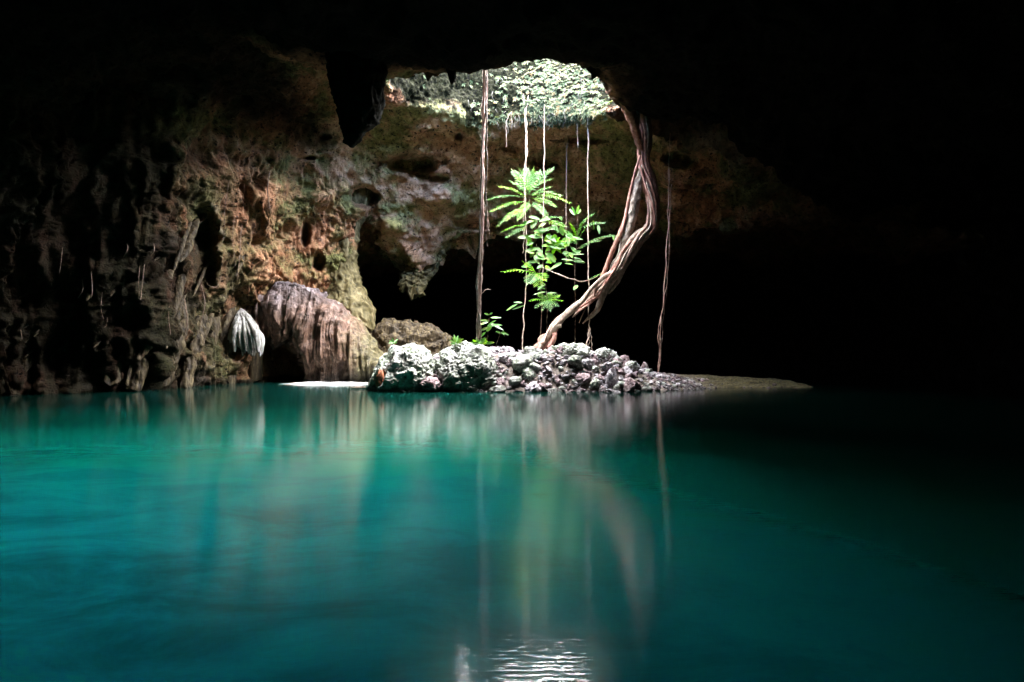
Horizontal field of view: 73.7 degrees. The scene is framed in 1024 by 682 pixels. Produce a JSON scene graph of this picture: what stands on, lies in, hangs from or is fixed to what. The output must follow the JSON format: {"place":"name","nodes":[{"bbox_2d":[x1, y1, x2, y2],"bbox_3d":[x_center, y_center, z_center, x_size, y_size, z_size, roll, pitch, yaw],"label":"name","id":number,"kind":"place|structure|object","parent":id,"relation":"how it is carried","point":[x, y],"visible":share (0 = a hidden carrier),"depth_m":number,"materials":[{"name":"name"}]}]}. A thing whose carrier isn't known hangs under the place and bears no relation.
{"place":"outdoors","nodes":[
{"label":"outdoors","id":0,"kind":"place"},
{"bbox_2d":[375,369,384,386],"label":"boulder","id":1,"kind":"object","parent":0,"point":[380,376],"visible":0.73,"depth_m":20.07,"materials":[{"name":"brown stone"}]},
{"bbox_2d":[480,313,508,345],"bbox_3d":[-0.568,-0.349,20.751,0.974,1.032,0.372,0,0,5],"label":"seedling","id":2,"kind":"object","parent":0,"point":[489,326],"visible":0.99,"depth_m":20.75,"materials":[{"name":"green plant"}]},
{"bbox_2d":[0,0,1023,395],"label":"cave rock","id":3,"kind":"object","parent":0,"point":[842,180],"visible":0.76,"depth_m":21.52,"materials":[{"name":"stone"}]},
{"bbox_2d":[9,355,33,394],"bbox_3d":[-13.840,0.662,19.485,0.550,1.700,1.485,0,0,0],"label":"flowstone curtain","id":4,"kind":"object","parent":3,"relation":"attached to","point":[27,362],"visible":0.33,"depth_m":19.27,"materials":[{"name":"brown stone"}]},
{"bbox_2d":[85,283,90,300],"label":"stalactite","id":5,"kind":"object","parent":3,"relation":"hanging from","point":[88,296],"visible":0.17,"depth_m":19.62},
{"bbox_2d":[100,363,121,385],"bbox_3d":[-11.818,-0.046,20.700,0.911,2.721,1.617,0,0,0],"label":"flowstone curtain","id":6,"kind":"object","parent":3,"relation":"attached to","point":[109,380],"visible":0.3,"depth_m":20.03,"materials":[{"name":"beige stone"}]},
{"bbox_2d":[125,365,132,385],"bbox_3d":[-11.399,0.388,20.852,0.166,1.894,1.374,0,0,3],"label":"flowstone curtain","id":7,"kind":"object","parent":3,"relation":"attached to","point":[129,373],"visible":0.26,"depth_m":20.33,"materials":[{"name":"beige stone"}]},
{"bbox_2d":[125,356,148,391],"bbox_3d":[-11.284,0.348,20.908,0.764,2.320,1.533,0,0,0],"label":"flowstone curtain","id":8,"kind":"object","parent":3,"relation":"attached to","point":[140,371],"visible":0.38,"depth_m":20.37,"materials":[{"name":"beige stone"}]},
{"bbox_2d":[140,264,144,299],"bbox_3d":[-10.766,-1.726,19.879,0.044,1.091,0.459,0,0,-15],"label":"rootlet","id":9,"kind":"object","parent":3,"relation":"attached to","point":[142,281],"visible":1,"depth_m":19.93,"materials":[{"name":"brown wood"}]},
{"bbox_2d":[135,345,152,360],"bbox_3d":[-11.015,-0.670,20.944,0.651,2.513,1.438,0,0,0],"label":"stalactite","id":10,"kind":"object","parent":3,"relation":"hanging from","point":[144,350],"visible":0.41,"depth_m":20.40},
{"bbox_2d":[167,269,174,278],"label":"stalactite","id":11,"kind":"object","parent":3,"relation":"hanging from","point":[170,272],"visible":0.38,"depth_m":21.38},
{"bbox_2d":[163,303,188,387],"bbox_3d":[-10.728,0.136,21.445,0.943,2.773,1.586,0,0,0],"label":"flowstone curtain","id":12,"kind":"object","parent":3,"relation":"attached to","point":[181,342],"visible":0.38,"depth_m":21.42,"materials":[{"name":"brown stone"}]},
{"bbox_2d":[166,294,186,348],"bbox_3d":[-10.549,-0.641,21.438,0.244,1.773,1.359,0,0,0],"label":"stalactite","id":13,"kind":"object","parent":3,"relation":"hanging from","point":[178,314],"visible":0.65,"depth_m":21.60},
{"bbox_2d":[173,274,186,316],"bbox_3d":[-10.555,-2.129,21.815,0.364,2.932,1.383,0,0,0],"label":"stalactite","id":14,"kind":"object","parent":3,"relation":"hanging from","point":[180,281],"visible":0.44,"depth_m":21.52},
{"bbox_2d":[173,222,191,270],"bbox_3d":[-10.334,-2.988,21.372,0.191,1.709,1.365,0,0,0],"label":"stalactite","id":15,"kind":"object","parent":3,"relation":"hanging from","point":[180,250],"visible":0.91,"depth_m":21.25},
{"bbox_2d":[184,298,187,336],"bbox_3d":[-10.339,-0.667,21.568,0.102,1.402,0.344,0,0,-41],"label":"rootlet","id":16,"kind":"object","parent":3,"relation":"attached to","point":[186,315],"visible":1,"depth_m":21.50,"materials":[{"name":"brown wood"}]},
{"bbox_2d":[178,219,199,262],"bbox_3d":[-10.319,-3.217,21.760,0.439,1.584,1.405,0,0,0],"label":"stalactite","id":17,"kind":"object","parent":3,"relation":"hanging from","point":[189,244],"visible":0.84,"depth_m":21.66},
{"bbox_2d":[177,313,207,387],"bbox_3d":[-10.530,0.227,22.533,0.773,2.645,1.562,0,0,0],"label":"flowstone curtain","id":18,"kind":"object","parent":3,"relation":"attached to","point":[187,368],"visible":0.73,"depth_m":22.18,"materials":[{"name":"brown stone"}]},
{"bbox_2d":[193,261,209,295],"bbox_3d":[-10.286,-2.091,22.609,0.121,1.286,1.343,0,0,0],"label":"stalactite","id":19,"kind":"object","parent":3,"relation":"hanging from","point":[201,277],"visible":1,"depth_m":22.56},
{"bbox_2d":[199,285,204,325],"bbox_3d":[-10.225,-1.190,22.591,0.184,1.398,0.391,0,0,-12],"label":"rootlet","id":20,"kind":"object","parent":3,"relation":"hanging from","point":[204,305],"visible":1,"depth_m":22.48,"materials":[{"name":"brown plant"}]},
{"bbox_2d":[198,213,207,223],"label":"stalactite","id":21,"kind":"object","parent":3,"relation":"hanging from","point":[202,216],"visible":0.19,"depth_m":22.91},
{"bbox_2d":[206,313,214,336],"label":"stalactite","id":22,"kind":"object","parent":3,"relation":"hanging from","point":[210,319],"visible":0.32,"depth_m":23.30},
{"bbox_2d":[208,316,220,344],"bbox_3d":[-10.546,-0.909,24.006,0.712,3.316,1.466,0,0,0],"label":"stalactite","id":23,"kind":"object","parent":3,"relation":"hanging from","point":[214,334],"visible":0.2,"depth_m":23.68},
{"bbox_2d":[218,179,229,248],"bbox_3d":[-9.502,-4.233,22.597,0.170,2.538,0.456,0,0,38],"label":"rootlet","id":24,"kind":"object","parent":3,"relation":"attached to","point":[224,213],"visible":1,"depth_m":22.57,"materials":[{"name":"brown plant"}]},
{"bbox_2d":[219,307,236,376],"bbox_3d":[-10.168,-0.098,24.290,0.767,3.119,1.557,0,0,0],"label":"flowstone curtain","id":25,"kind":"object","parent":3,"relation":"attached to","point":[228,319],"visible":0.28,"depth_m":24.12,"materials":[{"name":"brown stone"}]},
{"bbox_2d":[228,347,240,383],"bbox_3d":[-9.939,0.202,24.620,0.762,2.805,1.510,0,0,0],"label":"flowstone curtain","id":26,"kind":"object","parent":3,"relation":"attached to","point":[232,378],"visible":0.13,"depth_m":24.00,"materials":[{"name":"brown stone"}]},
{"bbox_2d":[235,255,244,275],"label":"stalactite","id":27,"kind":"object","parent":3,"relation":"hanging from","point":[240,264],"visible":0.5,"depth_m":23.50},
{"bbox_2d":[227,308,264,356],"bbox_3d":[-9.406,-0.301,24.162,1.262,1.760,0.898,0,0,0],"label":"flowstone","id":28,"kind":"object","parent":3,"relation":"on","point":[245,334],"visible":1,"depth_m":23.87,"materials":[{"name":"white stone"}]},
{"bbox_2d":[267,172,269,207],"bbox_3d":[-8.434,-5.180,23.657,0.108,1.490,0.469,0,0,-22],"label":"rootlet","id":29,"kind":"object","parent":3,"relation":"attached to","point":[267,189],"visible":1,"depth_m":23.47,"materials":[{"name":"brown plant"}]},
{"bbox_2d":[244,281,382,381],"bbox_3d":[-8.064,-0.358,25.597,7.407,4.109,3.206,0,0,0],"label":"flowstone mound","id":30,"kind":"object","parent":3,"relation":"on","point":[323,336],"visible":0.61,"depth_m":24.44,"materials":[{"name":"brown stone"}]},
{"bbox_2d":[326,187,375,331],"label":"flowstone column","id":31,"kind":"structure","parent":30,"relation":"on","point":[346,288],"depth_m":26.60,"materials":[{"name":"beige stone"}]},
{"bbox_2d":[325,51,387,147],"bbox_3d":[-4.249,-6.720,18.608,1.719,2.929,1.354,0,0,0],"label":"stalactite","id":32,"kind":"object","parent":3,"relation":"hanging from","point":[357,84],"visible":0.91,"depth_m":18.20},
{"bbox_2d":[397,239,453,300],"bbox_3d":[-4.027,-3.922,30.596,3.157,4.455,3.762,0,0,42],"label":"pendant rock","id":33,"kind":"object","parent":3,"relation":"hanging from","point":[413,285],"visible":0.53,"depth_m":28.99,"materials":[{"name":"brown stone"}]},
{"bbox_2d":[446,69,456,83],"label":"stalactite","id":34,"kind":"object","parent":3,"relation":"hanging from","point":[452,77],"visible":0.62,"depth_m":18.70},
{"bbox_2d":[476,70,489,339],"bbox_3d":[-0.822,-4.017,19.909,0.447,8.243,2.094,0,0,-4],"label":"hanging root","id":35,"kind":"object","parent":3,"relation":"hanging from","point":[479,292],"visible":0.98,"depth_m":19.82,"materials":[{"name":"plant"}]},
{"bbox_2d":[506,112,511,145],"bbox_3d":[-0.113,-7.660,24.700,0.235,1.291,0.030,0,0,0],"label":"hanging root","id":36,"kind":"object","parent":3,"relation":"hanging from","point":[506,125],"visible":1,"depth_m":24.69,"materials":[{"name":"white plant"}]},
{"bbox_2d":[423,59,612,130],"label":"rim plants","id":37,"kind":"object","parent":3,"relation":"on","point":[572,116],"visible":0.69,"depth_m":25.18,"materials":[{"name":"green plant"}]},
{"bbox_2d":[522,94,528,349],"bbox_3d":[0.472,-4.446,24.044,0.215,9.570,2.924,0,0,2],"label":"hanging root","id":38,"kind":"object","parent":3,"relation":"hanging from","point":[526,154],"visible":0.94,"depth_m":23.95,"materials":[{"name":"plant"}]},
{"bbox_2d":[468,72,601,133],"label":"rim rootlets","id":39,"kind":"object","parent":3,"relation":"hanging from","point":[527,104],"visible":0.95,"depth_m":25.10,"materials":[{"name":"plant"}]},
{"bbox_2d":[542,104,544,277],"bbox_3d":[1.120,-5.390,24.200,0.095,7.101,2.409,0,0,5],"label":"hanging root","id":40,"kind":"object","parent":3,"relation":"hanging from","point":[544,176],"visible":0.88,"depth_m":24.41,"materials":[{"name":"plant"}]},
{"bbox_2d":[565,135,567,262],"bbox_3d":[2.054,-5.478,25.704,0.077,5.164,0.620,0,0,10],"label":"hanging root","id":41,"kind":"object","parent":3,"relation":"hanging from","point":[566,187],"visible":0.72,"depth_m":25.73,"materials":[{"name":"brown plant"}]},
{"bbox_2d":[586,125,591,348],"bbox_3d":[2.586,-4.108,23.401,0.208,8.885,3.232,0,0,4],"label":"hanging root","id":42,"kind":"object","parent":3,"relation":"hanging from","point":[588,334],"visible":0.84,"depth_m":23.82,"materials":[{"name":"white plant"}]},
{"bbox_2d":[657,133,671,371],"bbox_3d":[4.990,-2.932,22.364,0.613,7.862,0.123,0,0,-31],"label":"hanging root","id":43,"kind":"object","parent":3,"relation":"hanging from","point":[660,322],"visible":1,"depth_m":22.35,"materials":[{"name":"brown plant"}]},
{"bbox_2d":[0,365,1023,681],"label":"water","id":44,"kind":"structure","parent":0,"point":[840,527],"depth_m":5.32,"materials":[{"name":"teal liquid"}]},
{"bbox_2d":[248,352,262,381],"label":"flowstone column","id":45,"kind":"structure","parent":44,"relation":"in","point":[255,371],"depth_m":24.66,"materials":[{"name":"brown stone"}]},
{"bbox_2d":[283,382,367,384],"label":"sand shoal","id":46,"kind":"structure","parent":44,"relation":"in","point":[330,383],"depth_m":23.51,"materials":[{"name":"white sand"}]},
{"bbox_2d":[434,353,811,391],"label":"sand bank","id":47,"kind":"structure","parent":0,"point":[732,381],"depth_m":21.02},
{"bbox_2d":[367,343,435,392],"bbox_3d":[-3.318,1.430,21.215,2.388,2.758,2.868,0,0,0],"label":"boulder","id":48,"kind":"object","parent":47,"relation":"on","point":[407,368],"visible":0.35,"depth_m":20.12,"materials":[{"name":"grey stone"}]},
{"bbox_2d":[372,318,455,355],"bbox_3d":[-3.992,0.823,26.586,4.607,3.472,1.796,0,0,0],"label":"boulder","id":49,"kind":"object","parent":47,"relation":"on","point":[433,339],"visible":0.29,"depth_m":26.09,"materials":[{"name":"brown stone"}]},
{"bbox_2d":[416,376,441,391],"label":"boulder","id":50,"kind":"object","parent":47,"relation":"on","point":[430,384],"visible":0.9,"depth_m":19.98,"materials":[{"name":"grey stone"}]},
{"bbox_2d":[451,340,471,351],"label":"boulder","id":51,"kind":"object","parent":47,"relation":"on","point":[458,346],"visible":0.23,"depth_m":21.25,"materials":[{"name":"white stone"}]},
{"bbox_2d":[432,344,498,391],"bbox_3d":[-1.382,1.441,21.348,2.780,2.771,3.034,0,0,0],"label":"boulder","id":52,"kind":"object","parent":47,"relation":"on","point":[469,367],"visible":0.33,"depth_m":20.20,"materials":[{"name":"grey stone"}]},
{"bbox_2d":[450,335,462,344],"bbox_3d":[-1.678,0.038,20.827,0.468,0.468,0.406,0,0,0],"label":"seedling","id":53,"kind":"object","parent":52,"relation":"on","point":[456,340],"visible":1,"depth_m":20.80,"materials":[{"name":"green plant"}]},
{"bbox_2d":[470,337,494,346],"bbox_3d":[-0.897,0.042,20.632,0.765,0.330,0.322,0,0,0],"label":"seedling","id":54,"kind":"object","parent":52,"relation":"on","point":[481,341],"visible":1,"depth_m":20.61,"materials":[{"name":"green plant"}]},
{"bbox_2d":[487,385,505,392],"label":"stone","id":55,"kind":"object","parent":47,"relation":"on","point":[499,388],"visible":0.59,"depth_m":19.99,"materials":[{"name":"grey stone"}]},
{"bbox_2d":[496,377,505,385],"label":"stone","id":56,"kind":"object","parent":47,"relation":"on","point":[500,381],"visible":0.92,"depth_m":20.26,"materials":[{"name":"stone"}]},
{"bbox_2d":[497,353,507,362],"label":"stone","id":57,"kind":"object","parent":47,"relation":"on","point":[503,356],"visible":0.87,"depth_m":20.87,"materials":[{"name":"grey stone"}]},
{"bbox_2d":[505,358,511,365],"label":"stone","id":58,"kind":"object","parent":47,"relation":"on","point":[508,362],"visible":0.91,"depth_m":20.73,"materials":[{"name":"grey stone"}]},
{"bbox_2d":[509,376,521,385],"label":"stone","id":59,"kind":"object","parent":47,"relation":"on","point":[513,380],"visible":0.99,"depth_m":20.22,"materials":[{"name":"grey stone"}]},
{"bbox_2d":[512,354,533,372],"bbox_3d":[0.317,0.668,20.770,0.709,0.548,0.783,-17,16,-4],"label":"stone","id":60,"kind":"object","parent":47,"relation":"on","point":[520,363],"visible":0.92,"depth_m":20.54,"materials":[{"name":"grey stone"}]},
{"bbox_2d":[522,367,535,380],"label":"stone","id":61,"kind":"object","parent":47,"relation":"on","point":[529,373],"visible":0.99,"depth_m":20.38,"materials":[{"name":"grey stone"}]},
{"bbox_2d":[524,381,541,391],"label":"stone","id":62,"kind":"object","parent":47,"relation":"on","point":[533,387],"visible":0.69,"depth_m":20.04,"materials":[{"name":"grey stone"}]},
{"bbox_2d":[527,363,540,371],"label":"stone","id":63,"kind":"object","parent":47,"relation":"on","point":[535,366],"visible":0.83,"depth_m":20.52,"materials":[{"name":"grey stone"}]},
{"bbox_2d":[531,353,539,361],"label":"stone","id":64,"kind":"object","parent":47,"relation":"on","point":[536,356],"visible":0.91,"depth_m":20.88,"materials":[{"name":"grey stone"}]},
{"bbox_2d":[489,167,582,334],"bbox_3d":[0.749,-2.899,23.347,3.370,6.500,1.272,0,0,0],"label":"sapling","id":65,"kind":"object","parent":47,"relation":"on","point":[554,243],"visible":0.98,"depth_m":23.34,"materials":[{"name":"green plant"}]},
{"bbox_2d":[538,383,547,389],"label":"stone","id":66,"kind":"object","parent":47,"relation":"on","point":[543,386],"visible":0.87,"depth_m":20.14,"materials":[{"name":"grey stone"}]},
{"bbox_2d":[530,283,562,310],"bbox_3d":[1.118,-0.820,22.939,1.154,2.287,0.733,0,0,-19],"label":"fern","id":67,"kind":"object","parent":47,"relation":"on","point":[547,302],"visible":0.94,"depth_m":23.02,"materials":[{"name":"green plant"}]},
{"bbox_2d":[548,388,561,392],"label":"stone","id":68,"kind":"object","parent":47,"relation":"on","point":[553,390],"visible":0.27,"depth_m":19.94,"materials":[{"name":"grey stone"}]},
{"bbox_2d":[556,345,563,353],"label":"stone","id":69,"kind":"object","parent":47,"relation":"on","point":[559,350],"visible":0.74,"depth_m":21.15,"materials":[{"name":"grey stone"}]},
{"bbox_2d":[433,350,707,391],"bbox_3d":[2.623,1.036,21.109,12.115,1.525,2.792,0,0,0],"label":"rubble","id":70,"kind":"object","parent":47,"relation":"on","point":[621,377],"visible":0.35,"depth_m":20.86,"materials":[{"name":"grey stone"}]},
{"bbox_2d":[605,367,617,385],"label":"boulder","id":71,"kind":"object","parent":70,"relation":"on","point":[611,377],"visible":0.99,"depth_m":20.33,"materials":[{"name":"grey stone"}]},
{"bbox_2d":[551,342,590,359],"bbox_3d":[1.877,0.610,21.640,1.308,1.143,1.478,0,0,31],"label":"boulder","id":72,"kind":"object","parent":47,"relation":"on","point":[571,349],"visible":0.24,"depth_m":21.23,"materials":[{"name":"grey stone"}]},
{"bbox_2d":[567,355,582,367],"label":"stone","id":73,"kind":"object","parent":47,"relation":"on","point":[575,360],"visible":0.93,"depth_m":20.61,"materials":[{"name":"grey stone"}]},
{"bbox_2d":[575,346,589,358],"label":"stone","id":74,"kind":"object","parent":47,"relation":"on","point":[583,351],"visible":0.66,"depth_m":21.05,"materials":[{"name":"grey stone"}]},
{"bbox_2d":[576,373,590,384],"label":"stone","id":75,"kind":"object","parent":47,"relation":"on","point":[582,378],"visible":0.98,"depth_m":20.34,"materials":[{"name":"grey stone"}]},
{"bbox_2d":[582,358,594,369],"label":"stone","id":76,"kind":"object","parent":47,"relation":"on","point":[588,363],"visible":0.86,"depth_m":20.73,"materials":[{"name":"grey stone"}]},
{"bbox_2d":[562,206,617,324],"bbox_3d":[2.598,-2.097,22.856,1.977,4.884,0.635,0,0,0],"label":"shrub","id":77,"kind":"object","parent":47,"relation":"on","point":[573,212],"visible":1,"depth_m":22.93,"materials":[{"name":"green plant"}]},
{"bbox_2d":[590,379,599,388],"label":"stone","id":78,"kind":"object","parent":47,"relation":"on","point":[594,383],"visible":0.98,"depth_m":20.23,"materials":[{"name":"grey stone"}]},
{"bbox_2d":[592,366,598,371],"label":"stone","id":79,"kind":"object","parent":47,"relation":"on","point":[596,368],"visible":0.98,"depth_m":20.68,"materials":[{"name":"grey stone"}]},
{"bbox_2d":[534,103,660,349],"bbox_3d":[3.167,-3.760,22.030,4.240,8.874,3.370,0,0,-34],"label":"twisting trunk","id":80,"kind":"object","parent":47,"relation":"on","point":[605,283],"visible":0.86,"depth_m":22.64,"materials":[{"name":"brown plant"}]},
{"bbox_2d":[541,267,597,281],"bbox_3d":[1.935,-2.225,22.899,1.901,0.510,0.062,0,0,0],"label":"twig","id":81,"kind":"object","parent":80,"relation":"attached to","point":[565,276],"visible":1,"depth_m":22.89,"materials":[{"name":"beige wood"}]},
{"bbox_2d":[591,347,622,361],"bbox_3d":[2.880,0.725,21.617,1.376,1.073,0.931,0,0,-24],"label":"boulder","id":82,"kind":"object","parent":47,"relation":"on","point":[602,352],"visible":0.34,"depth_m":21.32,"materials":[{"name":"grey stone"}]},
{"bbox_2d":[600,362,613,369],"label":"stone","id":83,"kind":"object","parent":47,"relation":"on","point":[607,366],"visible":0.88,"depth_m":20.72,"materials":[{"name":"grey stone"}]},
{"bbox_2d":[603,389,619,392],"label":"stone","id":84,"kind":"object","parent":47,"relation":"on","point":[610,390],"visible":0.23,"depth_m":20.01,"materials":[{"name":"grey stone"}]},
{"bbox_2d":[612,384,619,390],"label":"stone","id":85,"kind":"object","parent":84,"relation":"on","point":[616,387],"visible":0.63,"depth_m":20.20,"materials":[{"name":"grey stone"}]},
{"bbox_2d":[612,360,621,365],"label":"stone","id":86,"kind":"object","parent":47,"relation":"on","point":[616,362],"visible":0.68,"depth_m":21.07,"materials":[{"name":"grey stone"}]},
{"bbox_2d":[617,381,624,386],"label":"stone","id":87,"kind":"object","parent":47,"relation":"on","point":[620,383],"visible":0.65,"depth_m":20.32,"materials":[{"name":"grey stone"}]},
{"bbox_2d":[620,355,629,361],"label":"stone","id":88,"kind":"object","parent":47,"relation":"on","point":[625,358],"visible":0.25,"depth_m":21.78,"materials":[{"name":"grey stone"}]},
{"bbox_2d":[623,366,631,374],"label":"stone","id":89,"kind":"object","parent":47,"relation":"on","point":[627,370],"visible":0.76,"depth_m":20.97,"materials":[{"name":"grey stone"}]},
{"bbox_2d":[625,361,637,371],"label":"stone","id":90,"kind":"object","parent":47,"relation":"on","point":[633,365],"visible":0.62,"depth_m":21.26,"materials":[{"name":"grey stone"}]},
{"bbox_2d":[624,378,640,388],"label":"stone","id":91,"kind":"object","parent":47,"relation":"on","point":[638,386],"visible":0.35,"depth_m":20.48,"materials":[{"name":"grey stone"}]},
{"bbox_2d":[641,362,648,367],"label":"boulder","id":92,"kind":"object","parent":47,"relation":"on","point":[644,365],"visible":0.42,"depth_m":21.94,"materials":[{"name":"grey stone"}]},
{"bbox_2d":[640,386,652,390],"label":"stone","id":93,"kind":"object","parent":47,"relation":"on","point":[647,388],"visible":0.66,"depth_m":20.47,"materials":[{"name":"grey stone"}]},
{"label":"stone","id":94,"kind":"object","parent":47,"relation":"on","visible":0},
{"bbox_2d":[623,377,635,391],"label":"boulder","id":95,"kind":"object","parent":94,"relation":"on","point":[630,385],"visible":0.91,"depth_m":20.06,"materials":[{"name":"grey stone"}]},
{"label":"boulder","id":96,"kind":"object","parent":47,"relation":"on","visible":0},
{"bbox_2d":[489,346,514,353],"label":"boulder","id":97,"kind":"object","parent":96,"relation":"on","point":[497,349],"visible":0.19,"depth_m":21.76,"materials":[{"name":"white stone"}]},
{"bbox_2d":[523,346,537,353],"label":"stone","id":98,"kind":"object","parent":96,"relation":"on","point":[529,349],"visible":0.45,"depth_m":21.35,"materials":[{"name":"grey stone"}]}
]}

